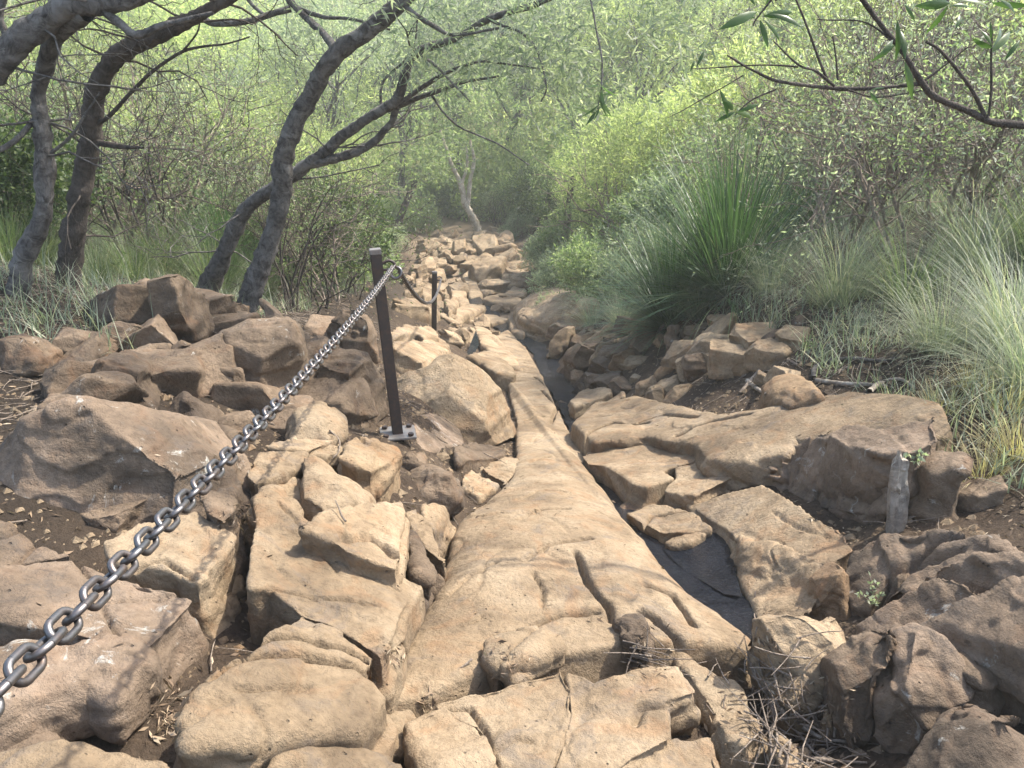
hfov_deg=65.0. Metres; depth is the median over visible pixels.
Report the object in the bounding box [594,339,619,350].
stone
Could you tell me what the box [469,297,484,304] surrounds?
pool water
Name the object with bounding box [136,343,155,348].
stone
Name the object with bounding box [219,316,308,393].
boulder
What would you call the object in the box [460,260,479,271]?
stone
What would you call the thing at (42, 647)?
chain
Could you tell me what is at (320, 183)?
leafy bush
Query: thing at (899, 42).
overhanging branch
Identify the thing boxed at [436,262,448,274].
stone
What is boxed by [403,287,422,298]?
stone
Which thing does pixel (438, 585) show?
stone
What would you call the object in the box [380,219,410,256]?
grey bush
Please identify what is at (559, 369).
stone
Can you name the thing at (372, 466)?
rock slab
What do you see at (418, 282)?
stone
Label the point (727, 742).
stone
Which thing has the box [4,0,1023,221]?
scrub
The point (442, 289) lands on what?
stone
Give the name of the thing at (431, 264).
stone
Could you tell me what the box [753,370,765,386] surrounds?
stone
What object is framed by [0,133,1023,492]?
bank grass
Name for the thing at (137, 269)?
sedge clump
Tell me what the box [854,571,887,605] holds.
seedling
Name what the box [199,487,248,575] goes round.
stone
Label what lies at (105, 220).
bare shrub
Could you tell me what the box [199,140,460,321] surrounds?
bare shrub
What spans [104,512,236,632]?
rock slab
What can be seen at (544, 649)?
stone
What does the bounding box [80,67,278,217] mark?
feathery bush
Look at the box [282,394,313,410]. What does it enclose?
stone
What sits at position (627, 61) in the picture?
scrub tree
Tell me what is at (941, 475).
stone
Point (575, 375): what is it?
stone
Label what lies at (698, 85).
feathery bush
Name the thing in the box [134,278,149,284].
boulder
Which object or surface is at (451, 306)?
stone
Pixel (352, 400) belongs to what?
stone
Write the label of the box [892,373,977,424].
dry grass tuft
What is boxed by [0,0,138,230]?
twiggy shrub
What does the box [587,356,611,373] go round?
stone
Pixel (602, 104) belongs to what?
hanging sprig
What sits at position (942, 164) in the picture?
twiggy shrub
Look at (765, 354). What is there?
stone
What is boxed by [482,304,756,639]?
stream water
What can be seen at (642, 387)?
rock plate
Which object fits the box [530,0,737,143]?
scrub tree
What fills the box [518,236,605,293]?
grey bush
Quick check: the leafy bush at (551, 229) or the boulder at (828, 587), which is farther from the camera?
the leafy bush at (551, 229)
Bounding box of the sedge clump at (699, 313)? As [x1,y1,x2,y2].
[646,265,738,330]
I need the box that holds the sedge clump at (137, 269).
[48,200,209,281]
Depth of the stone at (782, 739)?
2.15 m
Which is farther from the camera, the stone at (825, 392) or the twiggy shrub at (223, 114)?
the twiggy shrub at (223, 114)
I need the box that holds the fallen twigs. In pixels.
[0,210,1023,767]
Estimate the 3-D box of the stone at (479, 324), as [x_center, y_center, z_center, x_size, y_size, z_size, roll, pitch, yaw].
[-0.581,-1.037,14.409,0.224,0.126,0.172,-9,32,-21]
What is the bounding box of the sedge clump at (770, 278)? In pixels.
[692,213,851,303]
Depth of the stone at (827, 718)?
2.38 m
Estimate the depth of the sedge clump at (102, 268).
6.51 m
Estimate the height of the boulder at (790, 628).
0.363 m
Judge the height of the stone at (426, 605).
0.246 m
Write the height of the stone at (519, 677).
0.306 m
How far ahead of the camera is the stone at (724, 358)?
6.36 m
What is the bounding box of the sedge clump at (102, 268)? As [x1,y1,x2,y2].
[39,226,162,283]
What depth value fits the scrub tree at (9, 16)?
18.73 m
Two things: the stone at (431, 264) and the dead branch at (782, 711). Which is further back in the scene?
the stone at (431, 264)
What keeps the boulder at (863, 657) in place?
on the ground at (138, 744)
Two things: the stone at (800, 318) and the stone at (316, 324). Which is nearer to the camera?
the stone at (800, 318)
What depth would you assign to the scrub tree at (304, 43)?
21.73 m
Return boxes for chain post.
[369,247,416,441]
[431,271,441,330]
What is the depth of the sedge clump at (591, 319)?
12.25 m
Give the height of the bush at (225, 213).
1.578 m
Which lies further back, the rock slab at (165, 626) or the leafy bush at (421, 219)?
the leafy bush at (421, 219)
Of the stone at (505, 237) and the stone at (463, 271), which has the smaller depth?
the stone at (463, 271)
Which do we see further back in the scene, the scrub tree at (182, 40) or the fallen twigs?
the scrub tree at (182, 40)
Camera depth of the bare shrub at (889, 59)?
8.85 m
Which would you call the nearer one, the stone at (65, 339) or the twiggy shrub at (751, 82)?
the stone at (65, 339)
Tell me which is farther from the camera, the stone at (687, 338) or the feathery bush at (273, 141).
the feathery bush at (273, 141)
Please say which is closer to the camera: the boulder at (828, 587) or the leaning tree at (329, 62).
the boulder at (828, 587)
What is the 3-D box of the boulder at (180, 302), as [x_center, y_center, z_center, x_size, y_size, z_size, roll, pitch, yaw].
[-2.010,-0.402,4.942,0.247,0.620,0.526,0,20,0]
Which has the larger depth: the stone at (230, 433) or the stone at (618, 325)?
the stone at (618, 325)
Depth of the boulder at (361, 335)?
6.52 m
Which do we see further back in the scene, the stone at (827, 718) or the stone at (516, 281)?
the stone at (516, 281)
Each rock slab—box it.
[0,520,69,565]
[0,561,208,703]
[0,634,164,751]
[0,739,169,767]
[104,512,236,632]
[173,617,397,767]
[246,489,425,714]
[267,746,401,767]
[298,501,409,591]
[300,455,375,521]
[337,437,402,502]
[391,297,440,322]
[391,324,438,341]
[392,339,449,373]
[413,413,463,452]
[420,338,451,353]
[435,671,571,767]
[447,327,477,344]
[466,351,515,390]
[474,326,522,370]
[512,286,600,340]
[556,666,700,767]
[568,387,612,419]
[568,392,952,490]
[583,445,694,507]
[626,504,711,543]
[638,737,719,767]
[663,463,730,510]
[672,648,752,736]
[686,485,851,570]
[728,535,822,617]
[816,417,936,515]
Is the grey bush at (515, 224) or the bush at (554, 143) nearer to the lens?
the bush at (554, 143)
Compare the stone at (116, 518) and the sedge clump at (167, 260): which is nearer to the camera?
the stone at (116, 518)
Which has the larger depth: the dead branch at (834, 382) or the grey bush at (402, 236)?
the grey bush at (402, 236)
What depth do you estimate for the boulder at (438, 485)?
3.98 m
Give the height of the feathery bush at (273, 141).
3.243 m
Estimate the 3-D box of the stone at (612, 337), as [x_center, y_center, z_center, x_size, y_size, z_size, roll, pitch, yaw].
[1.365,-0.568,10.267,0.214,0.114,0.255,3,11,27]
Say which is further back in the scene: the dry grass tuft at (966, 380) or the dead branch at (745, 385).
the dead branch at (745, 385)
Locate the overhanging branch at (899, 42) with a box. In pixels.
[667,0,1023,129]
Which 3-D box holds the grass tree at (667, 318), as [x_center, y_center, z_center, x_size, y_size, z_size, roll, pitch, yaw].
[1.828,-1.256,9.043,3.022,1.650,3.060,4,20,12]
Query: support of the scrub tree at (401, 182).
on the ground at (138, 744)
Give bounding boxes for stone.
[5,731,60,750]
[37,393,87,409]
[40,360,93,398]
[52,327,116,353]
[54,331,118,364]
[60,371,148,402]
[80,499,146,532]
[82,284,153,326]
[124,314,177,349]
[130,348,205,397]
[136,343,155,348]
[140,342,171,349]
[167,333,237,397]
[171,340,191,348]
[195,288,236,314]
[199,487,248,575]
[206,592,241,638]
[209,322,214,334]
[210,381,282,415]
[212,311,249,322]
[213,312,260,334]
[217,410,258,431]
[218,424,238,442]
[231,574,246,598]
[243,484,303,550]
[247,450,308,497]
[266,435,332,452]
[267,409,293,436]
[275,477,301,504]
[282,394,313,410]
[285,401,347,450]
[300,371,377,424]
[303,314,333,337]
[306,337,327,371]
[309,444,342,472]
[356,421,369,427]
[386,709,415,767]
[400,275,413,284]
[402,451,427,470]
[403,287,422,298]
[403,707,497,767]
[405,510,446,580]
[406,530,436,606]
[408,264,429,278]
[410,271,425,280]
[415,277,423,287]
[416,243,428,253]
[417,238,429,243]
[417,252,426,263]
[420,283,447,301]
[420,503,456,558]
[421,258,436,274]
[424,598,428,618]
[425,285,445,294]
[427,241,441,254]
[428,229,442,237]
[428,238,440,242]
[428,274,439,282]
[431,574,444,597]
[432,242,444,256]
[434,268,446,282]
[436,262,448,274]
[437,245,451,252]
[437,250,452,257]
[437,257,446,262]
[439,235,454,245]
[439,312,463,324]
[441,292,449,301]
[443,229,458,238]
[444,297,458,317]
[445,254,454,263]
[445,264,457,275]
[446,280,470,298]
[449,289,466,298]
[449,322,461,328]
[452,239,467,254]
[453,253,467,267]
[453,442,505,472]
[455,304,486,323]
[455,328,469,341]
[458,297,468,306]
[460,252,479,258]
[460,259,473,276]
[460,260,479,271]
[461,271,477,283]
[462,470,498,502]
[465,248,477,254]
[467,282,482,304]
[467,314,507,328]
[468,256,506,282]
[471,230,492,238]
[472,233,498,254]
[473,321,483,326]
[474,252,492,259]
[475,314,490,329]
[477,279,509,292]
[479,625,538,692]
[480,289,496,297]
[482,243,517,255]
[482,457,518,487]
[483,293,521,312]
[484,226,503,232]
[490,304,503,313]
[491,331,499,334]
[497,230,514,244]
[499,247,519,261]
[500,627,566,688]
[502,272,548,285]
[503,307,509,312]
[504,286,527,296]
[504,672,542,686]
[505,267,523,271]
[507,259,527,268]
[507,274,540,295]
[507,316,524,344]
[508,271,537,280]
[512,293,525,298]
[527,267,537,280]
[546,320,569,338]
[556,363,563,373]
[568,334,580,348]
[570,369,583,384]
[574,326,580,332]
[576,340,599,348]
[577,383,586,390]
[581,330,600,341]
[584,372,601,388]
[585,327,593,332]
[586,376,598,387]
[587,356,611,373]
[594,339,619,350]
[594,371,622,387]
[597,342,629,358]
[606,376,631,396]
[608,391,625,400]
[610,335,624,339]
[612,315,630,335]
[612,613,656,669]
[621,317,644,334]
[623,355,647,369]
[628,326,657,355]
[629,373,640,384]
[652,333,664,347]
[660,340,693,368]
[664,532,705,550]
[675,354,686,365]
[676,365,684,382]
[678,330,683,339]
[683,324,701,336]
[683,336,692,339]
[685,332,713,359]
[687,339,729,353]
[701,312,736,334]
[706,314,725,325]
[707,339,746,379]
[708,334,728,338]
[711,714,767,767]
[729,322,775,349]
[743,338,792,371]
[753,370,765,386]
[757,373,824,409]
[761,329,778,338]
[763,366,791,383]
[763,735,808,767]
[764,673,822,737]
[775,325,810,349]
[788,370,800,375]
[792,315,804,325]
[807,710,832,743]
[821,389,834,395]
[908,450,973,521]
[956,475,1007,511]
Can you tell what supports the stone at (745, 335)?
on the ground at (138, 744)
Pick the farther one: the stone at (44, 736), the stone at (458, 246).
the stone at (458, 246)
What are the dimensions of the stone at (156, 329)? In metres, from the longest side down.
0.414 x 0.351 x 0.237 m
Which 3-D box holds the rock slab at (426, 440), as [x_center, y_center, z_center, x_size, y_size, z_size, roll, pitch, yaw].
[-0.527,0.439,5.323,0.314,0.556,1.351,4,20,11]
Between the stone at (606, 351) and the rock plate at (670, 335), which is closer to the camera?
the rock plate at (670, 335)
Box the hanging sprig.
[576,0,618,138]
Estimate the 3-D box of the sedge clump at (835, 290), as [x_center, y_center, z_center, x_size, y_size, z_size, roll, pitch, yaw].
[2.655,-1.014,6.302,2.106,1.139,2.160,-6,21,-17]
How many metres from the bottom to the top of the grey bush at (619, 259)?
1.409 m
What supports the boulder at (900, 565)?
on the ground at (138, 744)
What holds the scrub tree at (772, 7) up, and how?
on the ground at (138, 744)
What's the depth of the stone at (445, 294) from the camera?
16.45 m
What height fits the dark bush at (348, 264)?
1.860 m
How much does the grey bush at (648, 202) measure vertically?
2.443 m
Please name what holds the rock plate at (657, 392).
on the ground at (138, 744)
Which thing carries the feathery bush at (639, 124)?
on the ground at (138, 744)
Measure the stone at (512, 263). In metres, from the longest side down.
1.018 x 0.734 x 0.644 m
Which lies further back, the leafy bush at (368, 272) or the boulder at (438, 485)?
the leafy bush at (368, 272)
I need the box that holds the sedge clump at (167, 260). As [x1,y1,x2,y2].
[94,198,217,276]
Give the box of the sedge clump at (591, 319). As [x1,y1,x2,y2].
[545,283,612,330]
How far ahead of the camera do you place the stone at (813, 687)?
2.44 m
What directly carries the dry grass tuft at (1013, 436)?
on the ground at (138, 744)
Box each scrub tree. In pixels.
[0,0,103,72]
[0,0,198,108]
[69,0,290,104]
[194,0,420,144]
[206,2,421,146]
[332,0,510,205]
[349,0,557,192]
[389,0,626,147]
[402,0,668,149]
[462,0,656,175]
[470,0,742,146]
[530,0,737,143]
[595,0,768,89]
[682,0,865,135]
[733,0,895,54]
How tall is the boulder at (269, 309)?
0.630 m
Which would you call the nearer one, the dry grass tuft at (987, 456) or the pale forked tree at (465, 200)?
the dry grass tuft at (987, 456)
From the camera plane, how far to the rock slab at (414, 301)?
11.85 m
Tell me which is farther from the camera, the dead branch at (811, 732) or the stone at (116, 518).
the stone at (116, 518)
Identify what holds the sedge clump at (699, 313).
on the ground at (138, 744)
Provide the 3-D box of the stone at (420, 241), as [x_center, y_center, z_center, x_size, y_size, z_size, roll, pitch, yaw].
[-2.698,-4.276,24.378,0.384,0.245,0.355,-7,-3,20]
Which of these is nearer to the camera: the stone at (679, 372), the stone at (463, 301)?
the stone at (679, 372)
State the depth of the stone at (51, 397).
3.39 m
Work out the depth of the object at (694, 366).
6.83 m
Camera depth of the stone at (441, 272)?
19.90 m
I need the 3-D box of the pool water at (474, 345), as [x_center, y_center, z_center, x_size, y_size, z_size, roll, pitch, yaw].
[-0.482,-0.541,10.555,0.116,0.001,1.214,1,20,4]
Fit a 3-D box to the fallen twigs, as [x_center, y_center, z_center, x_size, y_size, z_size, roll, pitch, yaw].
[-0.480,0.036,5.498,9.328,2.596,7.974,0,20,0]
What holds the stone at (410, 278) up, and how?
on the ground at (138, 744)
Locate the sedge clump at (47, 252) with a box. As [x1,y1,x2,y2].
[0,189,115,266]
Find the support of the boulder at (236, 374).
on the ground at (138, 744)
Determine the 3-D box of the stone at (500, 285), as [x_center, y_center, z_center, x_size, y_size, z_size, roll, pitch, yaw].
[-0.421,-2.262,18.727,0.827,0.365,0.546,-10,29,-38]
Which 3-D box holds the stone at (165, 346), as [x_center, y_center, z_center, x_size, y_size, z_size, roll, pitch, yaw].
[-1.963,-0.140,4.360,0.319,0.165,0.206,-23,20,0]
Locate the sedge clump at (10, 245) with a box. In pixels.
[0,187,102,262]
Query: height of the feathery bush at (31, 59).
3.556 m
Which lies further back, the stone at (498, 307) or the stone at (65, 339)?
the stone at (498, 307)
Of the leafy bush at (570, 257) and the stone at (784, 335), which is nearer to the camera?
the stone at (784, 335)
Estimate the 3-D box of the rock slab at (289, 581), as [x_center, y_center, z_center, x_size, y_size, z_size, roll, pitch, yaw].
[-0.636,0.792,2.618,0.888,0.623,0.536,11,23,27]
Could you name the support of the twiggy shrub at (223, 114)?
on the ground at (138, 744)
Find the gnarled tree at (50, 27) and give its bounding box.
[0,0,244,313]
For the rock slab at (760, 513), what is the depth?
3.70 m
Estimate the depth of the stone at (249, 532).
2.89 m
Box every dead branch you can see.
[329,430,340,457]
[738,369,759,394]
[745,379,765,395]
[750,591,756,652]
[779,707,817,755]
[802,726,846,742]
[811,356,896,379]
[812,756,866,763]
[815,378,889,387]
[866,377,915,393]
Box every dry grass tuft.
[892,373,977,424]
[927,347,1008,391]
[940,359,1023,416]
[940,422,1023,495]
[944,397,1023,466]
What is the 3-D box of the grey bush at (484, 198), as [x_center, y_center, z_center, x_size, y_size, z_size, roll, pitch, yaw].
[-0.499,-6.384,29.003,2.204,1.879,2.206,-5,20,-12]
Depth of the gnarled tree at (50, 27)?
4.46 m
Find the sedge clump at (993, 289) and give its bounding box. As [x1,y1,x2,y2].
[839,177,1023,388]
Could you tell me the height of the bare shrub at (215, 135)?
4.065 m
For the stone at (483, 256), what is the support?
on the ground at (138, 744)
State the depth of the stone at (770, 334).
6.30 m
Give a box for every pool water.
[467,331,478,354]
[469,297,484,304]
[664,532,741,595]
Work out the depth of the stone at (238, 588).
2.58 m
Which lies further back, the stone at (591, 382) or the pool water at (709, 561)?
the stone at (591, 382)
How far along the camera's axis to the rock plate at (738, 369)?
6.28 m
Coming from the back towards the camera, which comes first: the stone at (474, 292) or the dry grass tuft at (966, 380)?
the stone at (474, 292)
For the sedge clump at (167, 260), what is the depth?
7.91 m
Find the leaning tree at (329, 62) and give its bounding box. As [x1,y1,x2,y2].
[205,0,618,312]
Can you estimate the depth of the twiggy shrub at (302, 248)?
9.04 m
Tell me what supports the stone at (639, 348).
on the ground at (138, 744)
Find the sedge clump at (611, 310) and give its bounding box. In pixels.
[570,281,636,330]
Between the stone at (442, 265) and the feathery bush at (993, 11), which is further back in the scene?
the stone at (442, 265)
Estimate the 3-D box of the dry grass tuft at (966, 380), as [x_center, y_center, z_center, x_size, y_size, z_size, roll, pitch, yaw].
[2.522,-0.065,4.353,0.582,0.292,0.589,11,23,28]
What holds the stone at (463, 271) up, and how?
on the ground at (138, 744)
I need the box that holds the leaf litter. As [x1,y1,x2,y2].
[0,232,1023,767]
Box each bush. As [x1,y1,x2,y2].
[0,16,113,114]
[0,60,129,214]
[0,79,163,167]
[0,108,116,246]
[1,114,156,244]
[63,113,218,242]
[69,87,232,178]
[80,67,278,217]
[152,160,318,283]
[159,157,344,272]
[160,65,326,147]
[203,125,374,208]
[230,144,365,284]
[247,177,409,291]
[292,182,405,288]
[295,110,388,210]
[303,170,393,270]
[344,232,398,280]
[377,188,442,233]
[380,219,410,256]
[415,176,474,218]
[471,183,512,222]
[489,172,554,223]
[497,210,538,240]
[501,163,576,228]
[515,220,585,285]
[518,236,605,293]
[522,89,631,241]
[528,71,715,250]
[529,289,572,307]
[531,188,629,260]
[537,137,632,238]
[546,215,641,304]
[588,214,698,304]
[590,63,796,199]
[599,154,703,251]
[615,110,813,244]
[660,21,954,200]
[780,0,1023,164]
[890,0,1023,159]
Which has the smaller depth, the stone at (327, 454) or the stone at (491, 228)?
the stone at (327, 454)
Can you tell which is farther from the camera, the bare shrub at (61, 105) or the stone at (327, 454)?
the bare shrub at (61, 105)
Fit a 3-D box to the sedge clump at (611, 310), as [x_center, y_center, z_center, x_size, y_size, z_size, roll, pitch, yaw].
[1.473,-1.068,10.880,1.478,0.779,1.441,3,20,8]
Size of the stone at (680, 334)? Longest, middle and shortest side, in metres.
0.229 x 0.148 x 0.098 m
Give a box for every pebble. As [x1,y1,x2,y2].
[437,452,449,460]
[555,400,565,408]
[620,502,641,509]
[798,747,811,760]
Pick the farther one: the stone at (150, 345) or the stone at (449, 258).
the stone at (449, 258)
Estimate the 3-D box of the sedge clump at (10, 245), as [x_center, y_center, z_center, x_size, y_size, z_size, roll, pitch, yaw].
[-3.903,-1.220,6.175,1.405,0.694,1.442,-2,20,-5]
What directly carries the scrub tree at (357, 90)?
on the ground at (138, 744)
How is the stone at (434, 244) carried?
on the ground at (138, 744)
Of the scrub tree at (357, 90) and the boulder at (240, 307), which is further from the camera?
the scrub tree at (357, 90)
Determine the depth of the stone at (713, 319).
7.68 m
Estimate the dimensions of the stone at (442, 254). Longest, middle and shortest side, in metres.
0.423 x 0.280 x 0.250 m
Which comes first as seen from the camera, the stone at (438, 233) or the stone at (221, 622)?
the stone at (221, 622)
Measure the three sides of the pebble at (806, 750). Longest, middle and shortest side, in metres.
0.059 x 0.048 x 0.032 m
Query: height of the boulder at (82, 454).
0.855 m
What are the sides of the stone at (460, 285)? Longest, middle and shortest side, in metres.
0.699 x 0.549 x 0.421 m
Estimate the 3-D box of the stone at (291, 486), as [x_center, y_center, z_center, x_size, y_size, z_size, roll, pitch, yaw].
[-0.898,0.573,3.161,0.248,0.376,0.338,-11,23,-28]
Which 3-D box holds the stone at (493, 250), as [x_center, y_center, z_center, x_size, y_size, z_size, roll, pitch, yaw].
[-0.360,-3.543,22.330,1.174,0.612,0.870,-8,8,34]
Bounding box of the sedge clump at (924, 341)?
[817,244,1023,390]
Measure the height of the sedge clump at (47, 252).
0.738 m
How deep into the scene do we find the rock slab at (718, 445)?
4.62 m
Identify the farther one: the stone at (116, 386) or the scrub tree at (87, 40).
the scrub tree at (87, 40)
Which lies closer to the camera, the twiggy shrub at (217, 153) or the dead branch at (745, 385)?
the dead branch at (745, 385)
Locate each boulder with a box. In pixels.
[0,333,63,376]
[0,395,250,526]
[91,350,162,409]
[100,321,141,352]
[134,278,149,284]
[147,274,213,342]
[167,391,224,421]
[216,460,250,522]
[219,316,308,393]
[220,367,245,381]
[233,301,249,311]
[259,298,282,317]
[306,335,338,347]
[315,348,389,423]
[326,309,379,363]
[392,303,430,324]
[397,354,516,445]
[410,463,464,517]
[438,329,463,347]
[747,614,845,692]
[763,433,887,524]
[807,562,850,621]
[820,629,897,751]
[845,528,1021,617]
[856,578,978,633]
[869,622,974,753]
[905,704,1023,767]
[919,575,1023,723]
[936,551,1023,594]
[957,649,1005,716]
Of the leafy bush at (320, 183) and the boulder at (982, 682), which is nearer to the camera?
the boulder at (982, 682)
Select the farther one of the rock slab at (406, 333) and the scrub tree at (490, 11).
the scrub tree at (490, 11)
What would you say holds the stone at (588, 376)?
on the ground at (138, 744)
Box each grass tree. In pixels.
[549,201,770,354]
[565,110,874,343]
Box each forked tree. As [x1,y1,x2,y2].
[88,0,731,299]
[375,63,551,230]
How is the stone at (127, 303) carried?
on the ground at (138, 744)
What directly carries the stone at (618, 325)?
on the ground at (138, 744)
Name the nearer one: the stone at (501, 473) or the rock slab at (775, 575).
the rock slab at (775, 575)
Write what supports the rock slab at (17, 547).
on the ground at (138, 744)
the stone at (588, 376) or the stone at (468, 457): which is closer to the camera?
the stone at (468, 457)
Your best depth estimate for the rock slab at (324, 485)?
3.06 m
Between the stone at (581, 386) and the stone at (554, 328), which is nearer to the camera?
the stone at (581, 386)
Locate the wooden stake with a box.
[885,450,909,533]
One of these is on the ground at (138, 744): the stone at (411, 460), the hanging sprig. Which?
the stone at (411, 460)
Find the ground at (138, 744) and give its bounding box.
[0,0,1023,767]
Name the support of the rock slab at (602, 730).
on the ground at (138, 744)
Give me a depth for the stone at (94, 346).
4.12 m
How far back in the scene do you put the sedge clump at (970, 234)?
5.82 m
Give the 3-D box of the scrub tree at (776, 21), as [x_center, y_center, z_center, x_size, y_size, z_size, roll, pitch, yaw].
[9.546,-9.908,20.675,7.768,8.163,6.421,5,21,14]
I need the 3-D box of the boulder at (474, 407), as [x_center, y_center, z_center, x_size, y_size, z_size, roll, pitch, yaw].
[-0.480,0.240,6.318,1.060,1.007,1.054,0,20,0]
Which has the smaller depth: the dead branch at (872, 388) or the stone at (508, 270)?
the dead branch at (872, 388)
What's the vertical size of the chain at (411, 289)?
1.440 m
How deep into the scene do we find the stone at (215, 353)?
4.04 m
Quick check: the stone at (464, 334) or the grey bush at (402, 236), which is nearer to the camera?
the stone at (464, 334)
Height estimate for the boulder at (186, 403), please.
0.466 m
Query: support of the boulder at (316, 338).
on the ground at (138, 744)
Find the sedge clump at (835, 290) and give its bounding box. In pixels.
[712,179,956,348]
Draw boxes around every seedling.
[803,335,815,350]
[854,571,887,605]
[903,448,927,467]
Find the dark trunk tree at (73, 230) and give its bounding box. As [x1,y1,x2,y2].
[0,0,311,290]
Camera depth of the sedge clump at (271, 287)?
8.47 m
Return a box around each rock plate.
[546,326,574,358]
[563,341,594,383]
[577,325,593,335]
[586,321,613,341]
[589,341,615,363]
[599,333,615,341]
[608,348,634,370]
[635,375,656,396]
[645,384,665,401]
[654,366,673,380]
[655,374,679,391]
[662,383,692,403]
[664,324,680,354]
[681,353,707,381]
[691,323,706,338]
[731,348,749,376]
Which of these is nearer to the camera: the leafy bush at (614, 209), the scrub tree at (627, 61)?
the leafy bush at (614, 209)
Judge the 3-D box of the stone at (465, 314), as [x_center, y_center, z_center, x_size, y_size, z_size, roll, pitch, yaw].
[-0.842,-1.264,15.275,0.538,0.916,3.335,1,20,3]
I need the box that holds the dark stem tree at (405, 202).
[339,95,473,231]
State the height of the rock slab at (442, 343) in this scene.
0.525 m
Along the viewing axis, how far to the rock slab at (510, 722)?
2.25 m
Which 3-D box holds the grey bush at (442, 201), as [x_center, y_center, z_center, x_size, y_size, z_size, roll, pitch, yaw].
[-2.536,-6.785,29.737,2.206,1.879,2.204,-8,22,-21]
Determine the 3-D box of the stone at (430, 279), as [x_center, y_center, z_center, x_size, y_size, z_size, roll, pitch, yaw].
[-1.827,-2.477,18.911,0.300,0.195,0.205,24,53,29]
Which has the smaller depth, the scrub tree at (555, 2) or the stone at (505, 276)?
the stone at (505, 276)
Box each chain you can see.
[0,264,395,716]
[397,269,441,304]
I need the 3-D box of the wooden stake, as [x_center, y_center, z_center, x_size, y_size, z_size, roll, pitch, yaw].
[1.588,0.452,3.314,0.118,0.407,0.082,0,20,0]
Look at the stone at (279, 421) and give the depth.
3.93 m
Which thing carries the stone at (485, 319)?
on the ground at (138, 744)
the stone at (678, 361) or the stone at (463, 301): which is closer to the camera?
the stone at (678, 361)
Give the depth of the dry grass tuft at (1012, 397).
4.01 m
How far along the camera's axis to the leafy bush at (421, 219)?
26.41 m
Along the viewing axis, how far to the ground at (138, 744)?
4.79 m
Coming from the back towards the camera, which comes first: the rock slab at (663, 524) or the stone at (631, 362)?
the stone at (631, 362)
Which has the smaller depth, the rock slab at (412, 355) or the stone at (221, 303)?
the stone at (221, 303)
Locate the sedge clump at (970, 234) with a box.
[827,155,1023,305]
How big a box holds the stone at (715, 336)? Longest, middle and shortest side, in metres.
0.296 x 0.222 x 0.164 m
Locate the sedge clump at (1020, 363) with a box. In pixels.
[853,228,1023,419]
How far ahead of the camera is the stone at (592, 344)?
10.54 m
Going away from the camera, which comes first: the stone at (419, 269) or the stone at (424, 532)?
the stone at (424, 532)
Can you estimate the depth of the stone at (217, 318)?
5.23 m
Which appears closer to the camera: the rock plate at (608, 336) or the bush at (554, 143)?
the rock plate at (608, 336)
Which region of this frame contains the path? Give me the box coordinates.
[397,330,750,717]
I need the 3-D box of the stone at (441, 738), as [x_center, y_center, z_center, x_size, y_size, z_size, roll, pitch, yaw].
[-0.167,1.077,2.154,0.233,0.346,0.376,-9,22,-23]
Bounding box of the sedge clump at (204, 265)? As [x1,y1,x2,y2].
[131,188,294,293]
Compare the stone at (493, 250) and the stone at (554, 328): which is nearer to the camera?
the stone at (554, 328)
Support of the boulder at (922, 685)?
on the ground at (138, 744)
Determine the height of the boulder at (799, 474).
0.651 m
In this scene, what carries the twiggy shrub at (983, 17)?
on the ground at (138, 744)
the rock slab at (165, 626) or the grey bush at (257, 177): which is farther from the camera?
the grey bush at (257, 177)
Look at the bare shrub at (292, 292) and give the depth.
7.76 m
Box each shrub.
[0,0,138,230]
[0,0,302,265]
[0,6,270,269]
[0,10,350,276]
[29,27,351,293]
[49,19,396,276]
[58,73,439,283]
[175,115,446,314]
[176,148,399,302]
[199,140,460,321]
[241,128,480,324]
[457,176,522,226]
[641,6,960,246]
[664,0,1023,232]
[667,0,1023,312]
[696,0,1023,241]
[716,0,1022,248]
[717,149,875,246]
[752,0,1023,227]
[804,0,1023,200]
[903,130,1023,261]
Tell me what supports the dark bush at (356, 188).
on the ground at (138, 744)
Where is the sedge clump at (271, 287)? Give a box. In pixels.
[229,233,317,299]
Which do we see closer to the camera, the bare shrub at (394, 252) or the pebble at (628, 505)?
the pebble at (628, 505)
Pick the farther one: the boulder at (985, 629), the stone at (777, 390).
the stone at (777, 390)
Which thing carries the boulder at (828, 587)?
on the ground at (138, 744)
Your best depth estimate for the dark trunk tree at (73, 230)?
5.18 m
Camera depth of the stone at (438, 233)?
25.96 m
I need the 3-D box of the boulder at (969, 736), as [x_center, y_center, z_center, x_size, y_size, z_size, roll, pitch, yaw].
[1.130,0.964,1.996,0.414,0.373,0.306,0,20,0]
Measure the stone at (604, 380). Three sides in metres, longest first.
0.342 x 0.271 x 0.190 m
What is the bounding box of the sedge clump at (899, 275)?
[803,197,1023,312]
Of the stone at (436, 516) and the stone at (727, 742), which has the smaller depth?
the stone at (727, 742)
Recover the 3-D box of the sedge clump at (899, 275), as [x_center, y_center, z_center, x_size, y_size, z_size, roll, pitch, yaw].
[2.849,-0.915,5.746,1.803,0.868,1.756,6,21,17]
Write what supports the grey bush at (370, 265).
on the ground at (138, 744)
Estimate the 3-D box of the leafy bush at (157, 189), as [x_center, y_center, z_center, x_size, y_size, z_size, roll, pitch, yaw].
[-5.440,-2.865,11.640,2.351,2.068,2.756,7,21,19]

